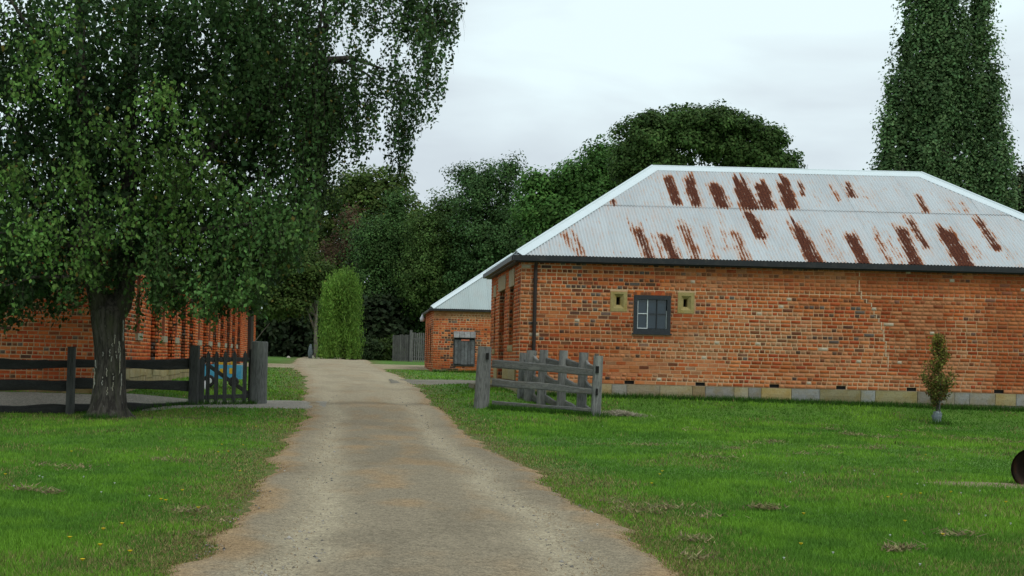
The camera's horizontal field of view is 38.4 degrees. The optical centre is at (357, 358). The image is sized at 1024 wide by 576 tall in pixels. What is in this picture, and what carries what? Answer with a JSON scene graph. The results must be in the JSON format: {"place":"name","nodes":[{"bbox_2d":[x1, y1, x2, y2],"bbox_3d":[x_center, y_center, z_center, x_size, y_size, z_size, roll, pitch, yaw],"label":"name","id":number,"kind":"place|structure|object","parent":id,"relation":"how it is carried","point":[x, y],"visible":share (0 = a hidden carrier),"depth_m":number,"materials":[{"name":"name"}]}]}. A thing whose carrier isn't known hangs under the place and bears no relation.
{"place":"outdoors","nodes":[
{"label":"outdoors","id":0,"kind":"place"},
{"bbox_2d":[372,364,428,369],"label":"gravel track","id":1,"kind":"structure","parent":0,"point":[389,366],"depth_m":63.24,"materials":[{"name":"beige gravel"}]},
{"bbox_2d":[164,357,683,575],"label":"driveway","id":2,"kind":"structure","parent":0,"point":[414,503],"depth_m":12.73,"materials":[{"name":"beige gravel"}]},
{"bbox_2d":[308,344,312,357],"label":"post","id":3,"kind":"object","parent":2,"relation":"on","point":[310,352],"visible":0.85,"depth_m":83.41,"materials":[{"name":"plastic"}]},
{"bbox_2d":[53,400,748,575],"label":"dry litter","id":4,"kind":"object","parent":2,"relation":"on","point":[346,495],"visible":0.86,"depth_m":12.51,"materials":[{"name":"brown plant"}]},
{"bbox_2d":[0,356,1023,575],"bbox_3d":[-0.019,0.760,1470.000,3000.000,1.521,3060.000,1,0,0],"label":"ground","id":5,"kind":"structure","parent":0,"point":[280,360],"depth_m":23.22,"materials":[{"name":"green plant"}]},
{"bbox_2d":[0,345,199,414],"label":"post and rail fence","id":6,"kind":"object","parent":5,"relation":"on","point":[71,383],"visible":0.84,"depth_m":29.05,"materials":[{"name":"wood"}]},
{"bbox_2d":[0,136,262,393],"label":"brick barn","id":7,"kind":"structure","parent":5,"relation":"on","point":[37,340],"depth_m":32.75,"materials":[{"name":"brick"}]},
{"bbox_2d":[135,271,142,340],"bbox_3d":[-5.115,-1.283,33.381,0.330,1.730,0.760,1,0,0],"label":"slit window","id":8,"kind":"structure","parent":7,"relation":"in","point":[138,281],"depth_m":33.66,"materials":[{"name":"brick"}]},
{"bbox_2d":[161,307,167,342],"bbox_3d":[-5.115,-1.283,37.771,0.330,1.730,0.760,1,0,0],"label":"slit window","id":9,"kind":"structure","parent":7,"relation":"in","point":[165,338],"depth_m":38.05,"materials":[{"name":"brick"}]},
{"bbox_2d":[175,313,179,343],"bbox_3d":[-5.115,-1.283,40.311,0.330,1.730,0.760,1,0,0],"label":"slit window","id":10,"kind":"structure","parent":7,"relation":"in","point":[177,340],"depth_m":40.59,"materials":[{"name":"brick"}]},
{"bbox_2d":[197,308,201,344],"bbox_3d":[-5.115,-1.283,46.263,0.330,1.730,0.760,1,0,0],"label":"slit window","id":11,"kind":"structure","parent":7,"relation":"in","point":[199,341],"depth_m":46.54,"materials":[{"name":"brick"}]},
{"bbox_2d":[208,314,212,345],"bbox_3d":[-5.115,-1.283,49.592,0.330,1.730,0.760,1,0,0],"label":"slit window","id":12,"kind":"structure","parent":7,"relation":"in","point":[210,343],"depth_m":49.87,"materials":[{"name":"brick"}]},
{"bbox_2d":[247,310,253,357],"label":"door","id":13,"kind":"structure","parent":7,"relation":"in","point":[250,323],"depth_m":66.60,"materials":[{"name":"brown paint"}]},
{"bbox_2d":[0,392,326,411],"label":"gravel yard","id":14,"kind":"structure","parent":5,"relation":"on","point":[19,398],"depth_m":30.63,"materials":[{"name":"grey gravel"}]},
{"bbox_2d":[204,362,242,386],"bbox_3d":[-3.424,0.385,36.082,1.137,0.637,0.996,1,0,0],"label":"garden cart","id":15,"kind":"object","parent":5,"relation":"on","point":[239,371],"visible":0.36,"depth_m":35.80,"materials":[{"name":"blue paint"}]},
{"bbox_2d":[0,0,467,418],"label":"birch tree","id":16,"kind":"object","parent":5,"relation":"on","point":[262,83],"visible":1,"depth_m":25.78,"materials":[{"name":"green plant"}]},
{"bbox_2d":[248,341,267,403],"bbox_3d":[-2.121,0.408,31.000,0.421,1.547,0.390,1,0,0],"label":"gate post","id":17,"kind":"object","parent":5,"relation":"on","point":[257,371],"visible":0.8,"depth_m":30.85,"materials":[{"name":"grey wood"}]},
{"bbox_2d":[199,345,249,402],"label":"picket gate","id":18,"kind":"structure","parent":17,"relation":"attached to","point":[224,359],"depth_m":30.69,"materials":[{"name":"wood"}]},
{"bbox_2d":[237,363,318,367],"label":"gravel turning","id":19,"kind":"structure","parent":5,"relation":"on","point":[286,365],"depth_m":60.01,"materials":[{"name":"beige gravel"}]},
{"bbox_2d":[257,246,341,357],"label":"garden tree","id":20,"kind":"object","parent":5,"relation":"on","point":[285,301],"visible":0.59,"depth_m":83.20,"materials":[{"name":"green plant"}]},
{"bbox_2d":[235,160,426,277],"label":"gum tree","id":21,"kind":"object","parent":5,"relation":"on","point":[369,195],"visible":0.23,"depth_m":110.71,"materials":[{"name":"green plant"}]},
{"bbox_2d":[255,281,422,359],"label":"hedge","id":22,"kind":"object","parent":5,"relation":"on","point":[292,337],"visible":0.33,"depth_m":91.04,"materials":[{"name":"green plant"}]},
{"bbox_2d":[313,262,366,359],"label":"weeping shrub","id":23,"kind":"object","parent":5,"relation":"on","point":[342,297],"visible":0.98,"depth_m":79.08,"materials":[{"name":"green plant"}]},
{"bbox_2d":[316,200,369,272],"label":"dying tree","id":24,"kind":"object","parent":5,"relation":"on","point":[331,248],"visible":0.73,"depth_m":99.32,"materials":[{"name":"green plant"}]},
{"bbox_2d":[349,343,368,359],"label":"bush","id":25,"kind":"object","parent":5,"relation":"on","point":[363,356],"visible":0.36,"depth_m":80.73,"materials":[{"name":"green plant"}]},
{"bbox_2d":[359,334,385,360],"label":"bush","id":26,"kind":"object","parent":5,"relation":"on","point":[372,347],"visible":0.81,"depth_m":81.73,"materials":[{"name":"green plant"}]},
{"bbox_2d":[340,186,431,359],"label":"feathery tree","id":27,"kind":"object","parent":5,"relation":"on","point":[383,242],"visible":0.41,"depth_m":93.12,"materials":[{"name":"green plant"}]},
{"bbox_2d":[371,334,404,360],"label":"bush","id":28,"kind":"object","parent":5,"relation":"on","point":[388,347],"visible":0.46,"depth_m":82.50,"materials":[{"name":"green plant"}]},
{"bbox_2d":[392,330,424,361],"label":"picket fence","id":29,"kind":"object","parent":5,"relation":"on","point":[408,356],"visible":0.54,"depth_m":79.98,"materials":[{"name":"grey wood"}]},
{"bbox_2d":[389,379,475,384],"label":"gravel path","id":30,"kind":"structure","parent":5,"relation":"on","point":[426,382],"depth_m":44.02,"materials":[{"name":"grey gravel"}]},
{"bbox_2d":[384,186,485,320],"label":"feathery tree","id":31,"kind":"object","parent":5,"relation":"on","point":[428,245],"visible":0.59,"depth_m":90.47,"materials":[{"name":"green plant"}]},
{"bbox_2d":[342,221,527,359],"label":"hedge","id":32,"kind":"object","parent":5,"relation":"on","point":[366,246],"depth_m":99.19,"materials":[{"name":"green plant"}]},
{"bbox_2d":[421,253,512,371],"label":"brick outbuilding","id":33,"kind":"structure","parent":5,"relation":"on","point":[458,327],"depth_m":57.00,"materials":[{"name":"brick"}]},
{"bbox_2d":[469,383,498,389],"bbox_3d":[3.277,0.759,37.500,0.690,0.200,1.800,1,0,0],"label":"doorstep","id":34,"kind":"object","parent":5,"relation":"on","point":[471,385],"visible":0.21,"depth_m":36.94,"materials":[{"name":"stone"}]},
{"bbox_2d":[436,150,532,294],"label":"feathery tree","id":35,"kind":"object","parent":5,"relation":"on","point":[480,192],"visible":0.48,"depth_m":88.80,"materials":[{"name":"green plant"}]},
{"bbox_2d":[1,420,1020,560],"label":"dry clippings","id":36,"kind":"object","parent":5,"relation":"on","point":[895,547],"visible":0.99,"depth_m":13.32,"materials":[{"name":"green plant"}]},
{"bbox_2d":[27,368,1023,425],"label":"rough grass","id":37,"kind":"structure","parent":5,"relation":"on","point":[773,400],"depth_m":33.05,"materials":[{"name":"green plant"}]},
{"bbox_2d":[474,346,602,416],"bbox_3d":[4.168,0.607,31.079,2.870,1.653,2.003,1,0,38],"label":"split rail fence","id":38,"kind":"object","parent":5,"relation":"on","point":[528,365],"visible":0.99,"depth_m":30.96,"materials":[{"name":"grey wood"}]},
{"bbox_2d":[505,134,625,253],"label":"oak tree","id":39,"kind":"object","parent":5,"relation":"on","point":[570,188],"visible":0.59,"depth_m":75.05,"materials":[{"name":"green plant"}]},
{"bbox_2d":[601,409,655,416],"bbox_3d":[5.500,1.122,30.228,1.478,0.170,0.896,1,0,-9],"label":"straw heap","id":40,"kind":"object","parent":5,"relation":"on","point":[617,412],"visible":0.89,"depth_m":30.09,"materials":[{"name":"beige plant"}]},
{"bbox_2d":[605,98,807,184],"bbox_3d":[15.222,-5.114,63.931,8.950,12.348,3.926,1,0,0],"label":"oak tree","id":41,"kind":"object","parent":5,"relation":"on","point":[721,136],"visible":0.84,"depth_m":63.05,"materials":[{"name":"green plant"}]},
{"bbox_2d":[483,165,1023,408],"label":"brick building","id":42,"kind":"structure","parent":5,"relation":"on","point":[830,284],"depth_m":33.30,"materials":[{"name":"brick"}]},
{"bbox_2d":[632,295,671,334],"bbox_3d":[6.741,-1.008,33.434,0.943,1.262,0.372,1,0,0],"label":"window","id":43,"kind":"structure","parent":42,"relation":"in","point":[652,314],"depth_m":33.34,"materials":[{"name":"grey glass"}]},
{"bbox_2d":[916,333,959,421],"bbox_3d":[12.201,0.401,30.630,0.899,2.153,0.747,1,0,0],"label":"sapling","id":44,"kind":"object","parent":5,"relation":"on","point":[941,386],"visible":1,"depth_m":30.53,"materials":[{"name":"green plant"}]},
{"bbox_2d":[862,0,1023,212],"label":"poplar tree","id":45,"kind":"object","parent":5,"relation":"on","point":[938,100],"visible":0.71,"depth_m":65.48,"materials":[{"name":"green plant"}]},
{"bbox_2d":[910,481,1023,488],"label":"bare earth","id":46,"kind":"structure","parent":5,"relation":"on","point":[988,483],"depth_m":16.82,"materials":[{"name":"brown soil"}]},
{"bbox_2d":[1009,161,1023,212],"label":"dark tree","id":47,"kind":"object","parent":5,"relation":"on","point":[1021,178],"visible":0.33,"depth_m":83.53,"materials":[{"name":"green plant"}]},
{"bbox_2d":[1011,450,1023,484],"label":"iron cauldron","id":48,"kind":"object","parent":5,"relation":"on","point":[1017,469],"visible":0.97,"depth_m":16.92,"materials":[{"name":"black metal"}]},
{"bbox_2d":[0,0,1023,282],"label":"sky","id":49,"kind":"structure","parent":0,"point":[541,79],"materials":[{"name":"white"}]}
]}

